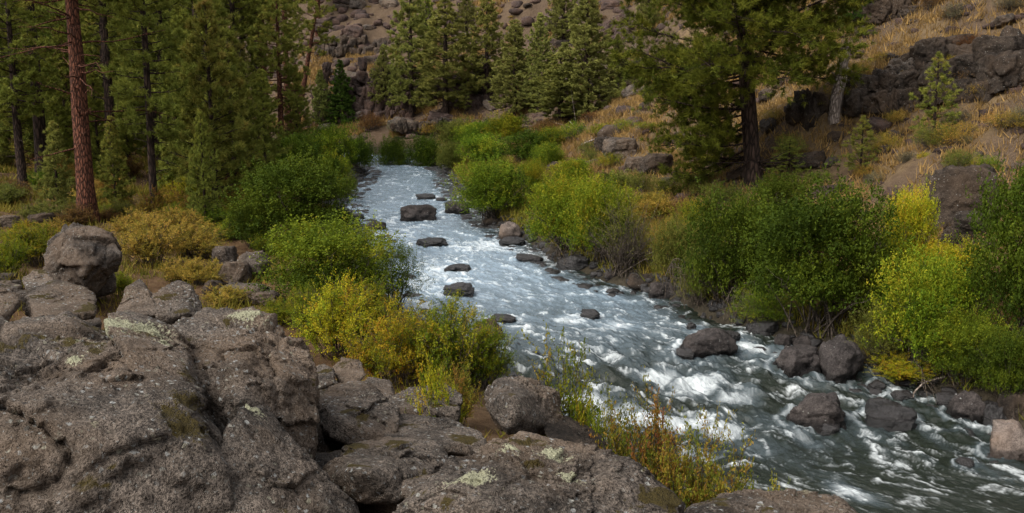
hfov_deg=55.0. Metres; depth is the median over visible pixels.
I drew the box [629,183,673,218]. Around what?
shrub
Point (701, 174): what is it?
shrub
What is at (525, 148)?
shrub
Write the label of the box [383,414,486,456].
boulder
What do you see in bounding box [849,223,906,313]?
shrub
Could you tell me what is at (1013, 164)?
slope rock
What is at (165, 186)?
shrub
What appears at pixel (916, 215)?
shrub
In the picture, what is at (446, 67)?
pine tree
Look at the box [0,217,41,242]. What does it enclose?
shrub
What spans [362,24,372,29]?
slope rock
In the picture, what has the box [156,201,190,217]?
shrub
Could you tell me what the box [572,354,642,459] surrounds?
shrub
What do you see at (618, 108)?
slope rock
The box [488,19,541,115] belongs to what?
pine tree
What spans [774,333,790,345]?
river rock
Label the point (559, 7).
pine tree
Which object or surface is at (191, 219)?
shrub
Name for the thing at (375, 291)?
shrub
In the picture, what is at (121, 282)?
shrub
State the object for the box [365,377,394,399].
boulder
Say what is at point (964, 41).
shrub
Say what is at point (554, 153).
shrub
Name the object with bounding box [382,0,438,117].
pine tree
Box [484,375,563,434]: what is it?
boulder
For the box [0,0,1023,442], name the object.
ground
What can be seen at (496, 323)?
shrub
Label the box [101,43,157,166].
pine tree
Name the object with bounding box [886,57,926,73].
rock outcrop
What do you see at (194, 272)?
shrub
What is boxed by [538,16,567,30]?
slope rock
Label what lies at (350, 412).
boulder
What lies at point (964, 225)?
boulder
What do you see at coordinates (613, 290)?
river rock
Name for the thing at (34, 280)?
boulder
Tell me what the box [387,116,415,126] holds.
slope rock
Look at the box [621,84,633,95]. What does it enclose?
slope rock
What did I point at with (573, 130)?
shrub
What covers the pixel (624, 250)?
shrub
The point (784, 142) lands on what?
shrub
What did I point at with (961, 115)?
shrub
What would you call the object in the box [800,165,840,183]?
shrub
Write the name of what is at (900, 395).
river rock
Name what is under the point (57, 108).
pine tree
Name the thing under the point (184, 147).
pine tree
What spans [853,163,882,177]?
shrub
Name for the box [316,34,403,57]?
rock outcrop
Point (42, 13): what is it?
pine tree
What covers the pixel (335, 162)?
shrub
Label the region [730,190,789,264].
shrub
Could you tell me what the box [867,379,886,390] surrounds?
river rock
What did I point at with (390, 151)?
shrub
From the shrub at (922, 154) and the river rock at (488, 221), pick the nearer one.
the shrub at (922, 154)
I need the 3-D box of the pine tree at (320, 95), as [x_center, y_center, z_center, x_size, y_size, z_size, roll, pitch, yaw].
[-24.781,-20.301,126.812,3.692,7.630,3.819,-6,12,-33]
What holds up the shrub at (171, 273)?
on the ground at (482, 420)
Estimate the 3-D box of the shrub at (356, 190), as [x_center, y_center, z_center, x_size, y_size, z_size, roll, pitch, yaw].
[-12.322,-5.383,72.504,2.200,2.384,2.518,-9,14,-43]
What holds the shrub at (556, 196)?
on the ground at (482, 420)
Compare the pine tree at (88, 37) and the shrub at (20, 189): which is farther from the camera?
the pine tree at (88, 37)
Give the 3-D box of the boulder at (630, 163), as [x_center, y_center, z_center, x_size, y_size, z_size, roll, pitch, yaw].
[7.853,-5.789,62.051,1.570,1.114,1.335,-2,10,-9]
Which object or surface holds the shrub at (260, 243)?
on the ground at (482, 420)
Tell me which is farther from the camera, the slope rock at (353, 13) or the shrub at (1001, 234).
the slope rock at (353, 13)
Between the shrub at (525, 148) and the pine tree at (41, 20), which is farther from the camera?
the pine tree at (41, 20)
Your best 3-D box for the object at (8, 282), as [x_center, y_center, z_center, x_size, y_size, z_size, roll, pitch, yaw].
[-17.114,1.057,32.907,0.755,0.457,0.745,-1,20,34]
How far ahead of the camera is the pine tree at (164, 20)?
70.38 m
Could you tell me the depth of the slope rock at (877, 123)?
48.45 m
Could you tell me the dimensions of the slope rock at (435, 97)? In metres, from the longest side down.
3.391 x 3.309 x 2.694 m
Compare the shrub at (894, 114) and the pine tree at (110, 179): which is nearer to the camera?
the shrub at (894, 114)
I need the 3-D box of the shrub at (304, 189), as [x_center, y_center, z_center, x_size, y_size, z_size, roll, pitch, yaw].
[-10.419,-2.893,45.781,6.638,5.274,7.313,-7,12,-36]
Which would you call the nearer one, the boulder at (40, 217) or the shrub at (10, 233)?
the shrub at (10, 233)
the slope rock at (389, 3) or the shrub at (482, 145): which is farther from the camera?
the slope rock at (389, 3)
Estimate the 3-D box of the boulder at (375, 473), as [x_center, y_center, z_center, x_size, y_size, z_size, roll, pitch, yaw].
[-1.088,2.007,8.830,0.969,0.894,1.789,3,10,16]
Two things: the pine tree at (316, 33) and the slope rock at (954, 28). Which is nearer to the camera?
the slope rock at (954, 28)
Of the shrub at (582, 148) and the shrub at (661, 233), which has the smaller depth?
the shrub at (661, 233)
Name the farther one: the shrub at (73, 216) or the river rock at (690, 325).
the shrub at (73, 216)
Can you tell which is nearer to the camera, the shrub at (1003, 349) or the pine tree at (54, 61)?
the shrub at (1003, 349)
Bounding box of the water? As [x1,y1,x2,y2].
[342,153,1023,512]
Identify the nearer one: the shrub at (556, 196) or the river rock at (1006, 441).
the river rock at (1006, 441)
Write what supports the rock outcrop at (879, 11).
on the ground at (482, 420)
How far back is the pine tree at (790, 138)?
48.32 m
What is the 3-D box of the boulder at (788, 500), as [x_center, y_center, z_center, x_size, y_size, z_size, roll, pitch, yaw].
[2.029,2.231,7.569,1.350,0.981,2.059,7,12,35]
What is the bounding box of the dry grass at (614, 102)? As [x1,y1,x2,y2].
[269,0,1023,310]
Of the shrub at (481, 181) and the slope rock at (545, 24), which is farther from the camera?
the slope rock at (545, 24)
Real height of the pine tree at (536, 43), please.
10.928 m
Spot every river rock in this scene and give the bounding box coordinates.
[352,213,364,218]
[367,222,385,229]
[400,204,436,221]
[416,193,435,199]
[416,237,447,246]
[436,197,446,200]
[443,282,474,297]
[444,202,469,214]
[444,263,471,271]
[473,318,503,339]
[484,218,499,225]
[491,313,516,323]
[498,221,520,238]
[499,236,525,245]
[516,254,543,262]
[556,254,589,270]
[580,309,599,318]
[604,271,616,280]
[606,288,619,292]
[626,273,651,290]
[648,282,675,298]
[676,347,694,359]
[679,328,737,357]
[686,322,696,329]
[726,330,740,340]
[745,320,778,336]
[772,343,820,377]
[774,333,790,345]
[786,392,846,433]
[791,334,810,345]
[819,334,865,383]
[819,423,839,435]
[864,396,916,431]
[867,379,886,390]
[890,390,913,400]
[936,391,954,406]
[945,390,985,423]
[956,457,974,467]
[981,400,1006,425]
[989,419,1023,460]
[996,389,1023,420]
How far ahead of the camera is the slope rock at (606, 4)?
123.83 m
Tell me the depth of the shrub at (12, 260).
35.25 m
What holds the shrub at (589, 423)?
on the ground at (482, 420)
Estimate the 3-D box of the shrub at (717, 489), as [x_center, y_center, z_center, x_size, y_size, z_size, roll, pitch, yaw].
[2.208,3.089,11.433,1.658,2.933,1.518,4,11,21]
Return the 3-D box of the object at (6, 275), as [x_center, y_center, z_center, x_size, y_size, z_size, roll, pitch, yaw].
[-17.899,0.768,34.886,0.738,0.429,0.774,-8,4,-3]
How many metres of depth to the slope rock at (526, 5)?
132.68 m
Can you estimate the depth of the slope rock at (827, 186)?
44.70 m
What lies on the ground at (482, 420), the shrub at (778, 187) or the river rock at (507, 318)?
the shrub at (778, 187)
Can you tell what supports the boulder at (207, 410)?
on the ground at (482, 420)
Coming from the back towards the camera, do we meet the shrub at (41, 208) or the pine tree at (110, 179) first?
the pine tree at (110, 179)
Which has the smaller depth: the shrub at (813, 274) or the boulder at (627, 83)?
the shrub at (813, 274)
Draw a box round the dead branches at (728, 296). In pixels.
[715,281,785,327]
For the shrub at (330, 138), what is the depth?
83.95 m
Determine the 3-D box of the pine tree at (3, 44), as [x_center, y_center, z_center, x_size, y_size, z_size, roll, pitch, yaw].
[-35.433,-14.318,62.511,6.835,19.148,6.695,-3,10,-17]
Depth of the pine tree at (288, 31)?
86.21 m
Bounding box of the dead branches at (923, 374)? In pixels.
[901,354,970,406]
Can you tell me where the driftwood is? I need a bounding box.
[913,376,944,396]
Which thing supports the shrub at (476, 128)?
on the ground at (482, 420)
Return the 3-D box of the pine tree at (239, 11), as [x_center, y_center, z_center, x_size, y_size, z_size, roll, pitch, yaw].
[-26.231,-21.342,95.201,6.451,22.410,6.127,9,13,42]
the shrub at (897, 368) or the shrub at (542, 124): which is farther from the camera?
the shrub at (542, 124)
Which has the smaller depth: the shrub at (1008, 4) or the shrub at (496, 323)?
the shrub at (496, 323)
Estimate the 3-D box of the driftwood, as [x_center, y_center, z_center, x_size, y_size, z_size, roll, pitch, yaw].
[11.948,3.790,28.303,1.174,0.665,0.165,-4,11,-23]
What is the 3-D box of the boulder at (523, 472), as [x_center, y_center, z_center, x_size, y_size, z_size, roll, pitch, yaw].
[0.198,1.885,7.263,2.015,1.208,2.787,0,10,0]
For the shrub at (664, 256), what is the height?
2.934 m
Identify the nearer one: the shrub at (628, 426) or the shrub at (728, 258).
the shrub at (628, 426)
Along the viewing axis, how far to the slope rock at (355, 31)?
146.87 m
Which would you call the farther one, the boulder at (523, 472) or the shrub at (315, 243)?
the shrub at (315, 243)
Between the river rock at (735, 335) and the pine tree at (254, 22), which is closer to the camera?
the river rock at (735, 335)
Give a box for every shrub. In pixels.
[0,145,15,165]
[0,146,15,164]
[0,179,33,193]
[0,181,28,191]
[0,182,27,205]
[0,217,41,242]
[0,228,35,273]
[2,219,60,265]
[13,200,65,219]
[24,151,33,163]
[26,154,68,169]
[27,169,66,187]
[33,217,70,236]
[54,202,99,224]
[57,198,75,213]
[58,162,95,182]
[63,187,106,202]
[93,155,106,179]
[93,171,130,191]
[97,200,115,210]
[99,193,139,205]
[99,196,135,218]
[99,207,123,222]
[102,206,158,238]
[111,271,132,295]
[117,211,191,266]
[120,155,147,177]
[132,181,168,219]
[137,203,210,236]
[139,190,173,208]
[151,256,202,281]
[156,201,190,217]
[157,173,177,195]
[160,184,188,206]
[161,215,230,259]
[164,175,211,201]
[170,192,200,209]
[177,255,227,285]
[184,197,224,218]
[198,202,229,225]
[199,281,250,306]
[208,204,236,214]
[209,214,246,240]
[213,138,364,241]
[218,184,254,206]
[223,196,277,249]
[244,196,411,305]
[245,230,272,253]
[254,295,292,326]
[258,151,285,161]
[272,128,324,167]
[282,280,324,333]
[283,264,381,361]
[305,134,327,163]
[310,108,366,163]
[314,145,357,197]
[330,269,401,337]
[336,289,451,387]
[342,170,357,196]
[346,129,378,171]
[352,235,435,309]
[356,110,385,130]
[369,132,409,165]
[395,287,508,384]
[399,346,469,422]
[401,131,441,166]
[417,121,440,136]
[433,113,480,144]
[435,133,466,170]
[435,357,483,424]
[443,149,536,221]
[448,118,499,142]
[449,310,520,388]
[453,128,509,162]
[480,109,533,139]
[490,119,566,163]
[515,155,547,195]
[517,320,612,436]
[519,162,609,255]
[527,138,568,164]
[528,118,558,130]
[531,123,566,146]
[538,155,597,181]
[554,161,648,264]
[560,117,587,139]
[567,379,620,452]
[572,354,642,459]
[575,140,594,151]
[578,111,600,121]
[580,147,600,159]
[582,177,665,277]
[584,120,610,134]
[588,365,696,497]
[592,151,625,167]
[593,165,642,192]
[610,118,635,131]
[625,168,657,191]
[626,120,663,128]
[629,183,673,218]
[630,412,717,510]
[642,214,687,254]
[645,174,680,196]
[645,211,713,277]
[660,400,768,507]
[663,190,708,223]
[665,177,779,305]
[665,195,716,235]
[673,246,729,305]
[684,180,714,195]
[691,170,717,182]
[692,176,744,205]
[723,280,796,325]
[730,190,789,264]
[732,152,914,339]
[753,161,812,217]
[758,107,784,119]
[770,468,788,490]
[772,130,808,163]
[773,132,789,140]
[791,148,823,160]
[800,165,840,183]
[820,83,856,94]
[830,60,873,74]
[841,299,920,362]
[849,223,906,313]
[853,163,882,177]
[858,231,991,368]
[861,170,884,186]
[862,347,940,384]
[864,129,903,153]
[871,50,889,61]
[879,174,943,278]
[883,108,907,123]
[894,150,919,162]
[911,123,953,150]
[912,290,1017,389]
[915,0,947,10]
[915,231,999,311]
[916,151,931,158]
[930,115,981,144]
[938,106,973,126]
[939,147,984,166]
[942,0,963,20]
[949,149,1023,337]
[952,32,984,45]
[957,132,976,146]
[959,79,985,95]
[959,319,1023,401]
[969,152,1004,172]
[979,109,1023,131]
[990,0,1023,11]
[1006,104,1023,127]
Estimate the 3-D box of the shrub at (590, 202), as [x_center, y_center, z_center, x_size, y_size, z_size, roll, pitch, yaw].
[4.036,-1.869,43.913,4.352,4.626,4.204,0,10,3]
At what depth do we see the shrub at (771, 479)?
10.53 m
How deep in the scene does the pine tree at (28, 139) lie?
71.54 m
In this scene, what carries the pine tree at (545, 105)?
on the ground at (482, 420)
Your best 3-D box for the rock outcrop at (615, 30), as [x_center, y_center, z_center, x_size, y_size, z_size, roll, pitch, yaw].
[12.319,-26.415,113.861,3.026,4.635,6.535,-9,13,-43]
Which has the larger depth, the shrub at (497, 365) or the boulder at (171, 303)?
the shrub at (497, 365)
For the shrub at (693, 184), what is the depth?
51.42 m
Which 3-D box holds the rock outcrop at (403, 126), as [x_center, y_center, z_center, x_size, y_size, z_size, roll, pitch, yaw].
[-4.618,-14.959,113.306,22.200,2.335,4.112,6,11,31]
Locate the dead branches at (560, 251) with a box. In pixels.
[538,237,591,268]
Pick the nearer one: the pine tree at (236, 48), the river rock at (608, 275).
the river rock at (608, 275)
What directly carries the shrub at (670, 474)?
on the ground at (482, 420)
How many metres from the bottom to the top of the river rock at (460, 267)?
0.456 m
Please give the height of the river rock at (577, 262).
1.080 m
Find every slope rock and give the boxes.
[315,17,331,30]
[334,3,347,9]
[335,70,355,77]
[344,25,363,38]
[348,0,365,8]
[350,9,366,17]
[354,111,363,120]
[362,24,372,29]
[363,56,376,64]
[378,0,398,7]
[383,22,389,28]
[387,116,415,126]
[416,87,439,101]
[427,111,456,120]
[483,100,495,111]
[523,3,531,7]
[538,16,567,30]
[553,39,572,48]
[597,124,624,136]
[600,0,620,10]
[615,105,629,114]
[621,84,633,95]
[623,90,639,98]
[629,120,642,127]
[640,128,650,134]
[726,168,742,181]
[758,88,774,100]
[759,117,777,134]
[775,149,800,163]
[790,150,825,169]
[802,184,842,198]
[824,156,838,164]
[864,116,892,134]
[883,53,898,60]
[931,146,955,154]
[945,26,960,34]
[948,33,971,43]
[953,125,984,136]
[990,13,1014,28]
[1005,162,1023,170]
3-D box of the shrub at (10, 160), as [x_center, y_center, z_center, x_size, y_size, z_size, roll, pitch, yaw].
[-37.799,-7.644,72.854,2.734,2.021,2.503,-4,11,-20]
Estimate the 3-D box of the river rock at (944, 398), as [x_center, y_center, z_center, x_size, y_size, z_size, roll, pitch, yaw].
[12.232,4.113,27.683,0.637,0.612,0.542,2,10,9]
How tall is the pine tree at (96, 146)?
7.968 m
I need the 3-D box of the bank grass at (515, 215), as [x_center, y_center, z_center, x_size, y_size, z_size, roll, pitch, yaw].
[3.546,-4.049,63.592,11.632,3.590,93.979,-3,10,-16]
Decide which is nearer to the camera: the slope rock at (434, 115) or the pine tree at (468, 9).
the slope rock at (434, 115)
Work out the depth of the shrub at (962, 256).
31.65 m
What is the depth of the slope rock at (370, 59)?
139.79 m
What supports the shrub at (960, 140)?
on the ground at (482, 420)
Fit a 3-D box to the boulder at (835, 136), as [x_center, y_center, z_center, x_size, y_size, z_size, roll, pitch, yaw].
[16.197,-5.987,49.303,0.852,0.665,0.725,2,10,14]
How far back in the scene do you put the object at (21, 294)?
30.40 m
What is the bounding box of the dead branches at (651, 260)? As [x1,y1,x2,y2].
[619,256,655,282]
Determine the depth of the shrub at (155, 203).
51.88 m
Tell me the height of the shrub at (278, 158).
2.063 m
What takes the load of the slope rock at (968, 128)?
on the ground at (482, 420)
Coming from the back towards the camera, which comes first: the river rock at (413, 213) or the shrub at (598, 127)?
the shrub at (598, 127)
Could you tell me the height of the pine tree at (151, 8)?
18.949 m
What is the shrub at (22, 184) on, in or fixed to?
on the ground at (482, 420)
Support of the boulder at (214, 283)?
on the ground at (482, 420)
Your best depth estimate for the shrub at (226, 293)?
33.43 m
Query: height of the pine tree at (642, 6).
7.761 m
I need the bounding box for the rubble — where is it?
[247,0,1023,256]
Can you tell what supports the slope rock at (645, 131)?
on the ground at (482, 420)
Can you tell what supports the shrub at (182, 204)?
on the ground at (482, 420)
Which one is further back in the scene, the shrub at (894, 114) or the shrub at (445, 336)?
the shrub at (894, 114)
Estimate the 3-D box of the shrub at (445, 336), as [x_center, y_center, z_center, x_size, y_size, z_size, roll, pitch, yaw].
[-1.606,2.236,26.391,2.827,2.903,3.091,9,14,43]
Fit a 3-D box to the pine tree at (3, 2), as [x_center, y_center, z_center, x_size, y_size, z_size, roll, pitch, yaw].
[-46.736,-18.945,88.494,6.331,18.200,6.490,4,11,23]
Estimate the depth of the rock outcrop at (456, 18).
142.23 m
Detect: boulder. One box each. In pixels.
[0,215,21,228]
[0,283,20,321]
[0,306,359,512]
[22,269,53,292]
[24,279,96,319]
[27,211,56,225]
[43,222,121,296]
[116,279,202,324]
[201,279,223,295]
[211,246,238,263]
[217,261,251,285]
[219,282,270,303]
[237,250,271,278]
[251,290,285,305]
[316,364,335,389]
[316,380,400,444]
[323,436,448,506]
[332,357,365,382]
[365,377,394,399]
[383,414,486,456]
[389,383,462,421]
[392,431,685,512]
[401,473,434,498]
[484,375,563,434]
[544,416,606,449]
[546,161,560,170]
[593,136,613,153]
[602,137,638,161]
[616,79,634,87]
[624,156,640,171]
[637,153,673,174]
[684,488,857,512]
[827,131,843,141]
[878,145,893,154]
[885,130,905,140]
[922,164,998,229]
[938,226,972,245]
[951,210,997,237]
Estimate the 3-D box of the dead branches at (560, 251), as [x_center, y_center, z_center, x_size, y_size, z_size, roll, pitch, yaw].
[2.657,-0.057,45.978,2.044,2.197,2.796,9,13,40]
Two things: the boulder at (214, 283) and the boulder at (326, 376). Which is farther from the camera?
the boulder at (214, 283)
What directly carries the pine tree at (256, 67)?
on the ground at (482, 420)
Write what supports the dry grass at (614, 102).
on the ground at (482, 420)
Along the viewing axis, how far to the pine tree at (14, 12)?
99.09 m
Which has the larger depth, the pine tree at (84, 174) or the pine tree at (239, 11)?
the pine tree at (239, 11)
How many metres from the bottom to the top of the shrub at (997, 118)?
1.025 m
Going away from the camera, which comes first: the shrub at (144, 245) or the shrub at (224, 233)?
the shrub at (144, 245)
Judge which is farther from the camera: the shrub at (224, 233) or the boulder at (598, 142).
the boulder at (598, 142)
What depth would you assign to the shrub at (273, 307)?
30.76 m
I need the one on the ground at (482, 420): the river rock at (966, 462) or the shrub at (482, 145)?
the shrub at (482, 145)
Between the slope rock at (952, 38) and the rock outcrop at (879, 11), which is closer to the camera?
the slope rock at (952, 38)
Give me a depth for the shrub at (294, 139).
79.95 m
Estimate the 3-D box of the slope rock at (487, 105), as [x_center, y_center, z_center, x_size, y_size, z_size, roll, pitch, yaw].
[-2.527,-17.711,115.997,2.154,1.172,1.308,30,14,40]
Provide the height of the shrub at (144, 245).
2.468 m
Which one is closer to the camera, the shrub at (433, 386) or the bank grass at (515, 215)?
the shrub at (433, 386)
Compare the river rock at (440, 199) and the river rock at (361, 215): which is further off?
the river rock at (440, 199)
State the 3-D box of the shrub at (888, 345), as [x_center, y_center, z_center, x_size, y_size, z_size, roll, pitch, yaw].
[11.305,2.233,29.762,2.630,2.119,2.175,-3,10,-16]
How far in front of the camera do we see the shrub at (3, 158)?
71.35 m
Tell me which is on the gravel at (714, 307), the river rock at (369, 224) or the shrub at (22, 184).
the river rock at (369, 224)
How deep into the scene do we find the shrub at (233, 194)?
56.40 m
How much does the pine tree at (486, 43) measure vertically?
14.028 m
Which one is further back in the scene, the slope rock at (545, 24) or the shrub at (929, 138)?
the slope rock at (545, 24)
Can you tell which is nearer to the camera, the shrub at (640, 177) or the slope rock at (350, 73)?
the shrub at (640, 177)
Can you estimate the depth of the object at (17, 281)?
33.12 m
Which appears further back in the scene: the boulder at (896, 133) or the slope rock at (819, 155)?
the slope rock at (819, 155)
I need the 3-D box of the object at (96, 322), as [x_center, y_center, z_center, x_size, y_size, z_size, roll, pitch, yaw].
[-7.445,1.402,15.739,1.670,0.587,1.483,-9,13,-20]
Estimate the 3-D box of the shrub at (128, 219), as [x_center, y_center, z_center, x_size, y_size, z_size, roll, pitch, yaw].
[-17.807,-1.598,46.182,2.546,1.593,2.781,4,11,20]
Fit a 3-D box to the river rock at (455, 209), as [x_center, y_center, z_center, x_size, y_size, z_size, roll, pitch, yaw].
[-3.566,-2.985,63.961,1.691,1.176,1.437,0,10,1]
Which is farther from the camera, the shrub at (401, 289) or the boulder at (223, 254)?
the boulder at (223, 254)
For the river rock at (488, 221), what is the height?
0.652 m
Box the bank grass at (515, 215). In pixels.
[432,143,1023,420]
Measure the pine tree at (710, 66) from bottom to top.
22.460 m
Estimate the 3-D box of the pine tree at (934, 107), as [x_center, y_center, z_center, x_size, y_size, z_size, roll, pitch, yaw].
[18.704,-7.000,43.595,2.358,4.304,2.598,-6,12,-32]
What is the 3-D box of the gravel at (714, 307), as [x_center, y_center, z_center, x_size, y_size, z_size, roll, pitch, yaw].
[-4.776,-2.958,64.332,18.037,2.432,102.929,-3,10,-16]
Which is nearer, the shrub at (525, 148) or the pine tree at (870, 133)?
the pine tree at (870, 133)
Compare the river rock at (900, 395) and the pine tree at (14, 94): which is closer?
the river rock at (900, 395)
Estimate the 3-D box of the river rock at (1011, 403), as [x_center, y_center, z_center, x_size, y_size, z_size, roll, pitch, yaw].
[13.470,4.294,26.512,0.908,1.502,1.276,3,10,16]
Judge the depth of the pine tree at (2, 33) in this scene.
86.15 m
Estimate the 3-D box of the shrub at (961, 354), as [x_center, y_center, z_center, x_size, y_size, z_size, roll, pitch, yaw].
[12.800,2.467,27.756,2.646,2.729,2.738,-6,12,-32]
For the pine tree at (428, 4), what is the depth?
134.54 m
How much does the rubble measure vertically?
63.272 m
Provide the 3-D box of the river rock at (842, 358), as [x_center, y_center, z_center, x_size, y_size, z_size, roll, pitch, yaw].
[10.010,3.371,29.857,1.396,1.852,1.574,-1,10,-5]
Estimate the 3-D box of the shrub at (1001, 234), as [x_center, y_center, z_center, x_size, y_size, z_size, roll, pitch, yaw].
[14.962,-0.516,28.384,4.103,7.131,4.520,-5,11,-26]
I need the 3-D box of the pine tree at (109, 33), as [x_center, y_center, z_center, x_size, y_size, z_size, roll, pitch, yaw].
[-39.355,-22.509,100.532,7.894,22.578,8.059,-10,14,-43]
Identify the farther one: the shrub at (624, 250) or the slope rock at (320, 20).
the slope rock at (320, 20)
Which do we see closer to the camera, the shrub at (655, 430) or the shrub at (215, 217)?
the shrub at (655, 430)
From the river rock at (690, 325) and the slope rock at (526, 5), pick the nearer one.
the river rock at (690, 325)
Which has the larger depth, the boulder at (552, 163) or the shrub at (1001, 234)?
the boulder at (552, 163)
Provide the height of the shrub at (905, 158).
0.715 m
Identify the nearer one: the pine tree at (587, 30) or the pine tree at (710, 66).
the pine tree at (710, 66)
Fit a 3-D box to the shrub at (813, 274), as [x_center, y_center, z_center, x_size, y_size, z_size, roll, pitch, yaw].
[10.038,-0.294,31.702,5.704,5.984,6.196,2,10,13]
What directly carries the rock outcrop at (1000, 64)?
on the ground at (482, 420)
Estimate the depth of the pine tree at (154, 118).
81.01 m
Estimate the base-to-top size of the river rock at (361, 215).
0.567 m
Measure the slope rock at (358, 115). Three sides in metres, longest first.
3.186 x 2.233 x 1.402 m
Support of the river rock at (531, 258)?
on the gravel at (714, 307)
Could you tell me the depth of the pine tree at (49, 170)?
52.59 m
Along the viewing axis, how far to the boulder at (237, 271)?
37.03 m
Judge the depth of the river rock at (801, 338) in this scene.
32.00 m
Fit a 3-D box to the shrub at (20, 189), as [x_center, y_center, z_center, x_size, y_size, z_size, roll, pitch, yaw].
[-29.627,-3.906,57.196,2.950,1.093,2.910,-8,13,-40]
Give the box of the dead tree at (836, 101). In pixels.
[828,42,851,124]
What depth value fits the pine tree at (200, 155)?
50.64 m
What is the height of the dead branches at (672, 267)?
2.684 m
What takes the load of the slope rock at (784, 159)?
on the ground at (482, 420)
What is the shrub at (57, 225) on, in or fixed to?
on the ground at (482, 420)
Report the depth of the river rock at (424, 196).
71.16 m
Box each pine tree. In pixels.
[0,0,59,187]
[0,0,174,225]
[0,1,22,74]
[0,14,55,161]
[0,17,15,90]
[0,21,20,142]
[4,9,42,60]
[10,28,69,136]
[19,1,70,125]
[23,1,53,172]
[30,120,75,213]
[34,0,109,94]
[34,1,72,147]
[40,25,95,148]
[43,75,74,168]
[50,10,111,88]
[67,1,136,122]
[74,71,123,172]
[80,0,131,174]
[90,12,153,138]
[95,115,135,206]
[98,0,197,215]
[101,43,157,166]
[108,0,205,177]
[121,0,215,121]
[134,56,168,155]
[138,10,160,162]
[150,0,250,188]
[151,33,196,186]
[158,29,219,188]
[159,0,261,205]
[183,108,227,224]
[201,26,272,206]
[204,13,261,157]
[211,0,274,90]
[220,0,264,139]
[235,2,279,138]
[236,0,282,137]
[243,0,292,146]
[244,68,292,171]
[246,0,316,132]
[271,0,306,137]
[275,71,315,143]
[289,0,339,134]
[307,69,334,123]
[311,0,320,35]
[321,59,356,123]
[367,45,395,103]
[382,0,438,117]
[411,0,479,113]
[413,0,441,48]
[454,0,478,31]
[458,0,512,107]
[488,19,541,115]
[515,12,557,109]
[526,49,590,121]
[542,0,581,39]
[551,0,626,115]
[604,0,879,196]
[604,34,628,92]
[635,0,664,29]
[765,136,806,176]
[836,0,870,28]
[837,115,880,172]
[909,50,962,139]
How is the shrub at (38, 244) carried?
on the ground at (482, 420)
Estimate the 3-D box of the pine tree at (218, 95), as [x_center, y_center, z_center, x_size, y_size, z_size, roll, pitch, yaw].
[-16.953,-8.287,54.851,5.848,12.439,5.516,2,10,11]
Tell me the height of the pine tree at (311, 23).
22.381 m
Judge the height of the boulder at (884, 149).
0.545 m
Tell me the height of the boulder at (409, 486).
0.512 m
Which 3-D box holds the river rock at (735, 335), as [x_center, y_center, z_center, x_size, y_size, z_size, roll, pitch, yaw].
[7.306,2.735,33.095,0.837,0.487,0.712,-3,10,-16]
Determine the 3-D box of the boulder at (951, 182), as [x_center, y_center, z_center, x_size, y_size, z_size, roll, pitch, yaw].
[16.956,-2.192,37.309,2.638,2.655,2.257,3,10,17]
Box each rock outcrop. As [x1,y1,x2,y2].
[311,57,418,122]
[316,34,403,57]
[390,117,496,134]
[407,6,484,27]
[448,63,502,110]
[601,8,636,41]
[785,88,829,131]
[841,68,922,120]
[852,0,920,25]
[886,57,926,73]
[899,36,972,72]
[916,52,1023,106]
[972,25,1023,93]
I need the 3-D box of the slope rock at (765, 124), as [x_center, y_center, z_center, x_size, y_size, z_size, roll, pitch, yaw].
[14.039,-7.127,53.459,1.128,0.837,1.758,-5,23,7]
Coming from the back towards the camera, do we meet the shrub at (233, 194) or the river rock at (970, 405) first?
the shrub at (233, 194)
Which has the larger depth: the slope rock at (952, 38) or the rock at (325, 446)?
the slope rock at (952, 38)
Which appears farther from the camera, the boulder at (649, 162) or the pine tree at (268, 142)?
the pine tree at (268, 142)
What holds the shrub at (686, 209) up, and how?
on the ground at (482, 420)
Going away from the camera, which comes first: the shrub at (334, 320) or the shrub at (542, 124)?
the shrub at (334, 320)
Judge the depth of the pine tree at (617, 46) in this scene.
99.48 m
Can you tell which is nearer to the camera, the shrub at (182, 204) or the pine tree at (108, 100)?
the shrub at (182, 204)
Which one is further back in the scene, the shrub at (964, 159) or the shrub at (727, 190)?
the shrub at (727, 190)
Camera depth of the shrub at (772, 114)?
53.63 m
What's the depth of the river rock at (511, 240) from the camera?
51.62 m
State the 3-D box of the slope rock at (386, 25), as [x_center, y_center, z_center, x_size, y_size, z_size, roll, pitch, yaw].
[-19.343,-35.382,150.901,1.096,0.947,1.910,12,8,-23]
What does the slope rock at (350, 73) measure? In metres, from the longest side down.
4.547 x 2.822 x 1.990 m
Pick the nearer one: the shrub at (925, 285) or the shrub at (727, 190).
the shrub at (925, 285)
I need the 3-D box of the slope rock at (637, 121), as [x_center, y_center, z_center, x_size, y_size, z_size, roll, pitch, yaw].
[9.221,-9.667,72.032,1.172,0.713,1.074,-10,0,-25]
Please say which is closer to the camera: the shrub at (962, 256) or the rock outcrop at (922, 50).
the shrub at (962, 256)
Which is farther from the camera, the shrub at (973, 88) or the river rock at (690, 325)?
the shrub at (973, 88)
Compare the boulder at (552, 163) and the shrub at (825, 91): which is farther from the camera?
the boulder at (552, 163)
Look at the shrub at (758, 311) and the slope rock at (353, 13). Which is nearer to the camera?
the shrub at (758, 311)
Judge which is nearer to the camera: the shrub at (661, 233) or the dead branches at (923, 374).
the dead branches at (923, 374)
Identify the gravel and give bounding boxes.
[328,148,1019,462]
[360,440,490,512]
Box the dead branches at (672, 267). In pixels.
[661,258,718,307]

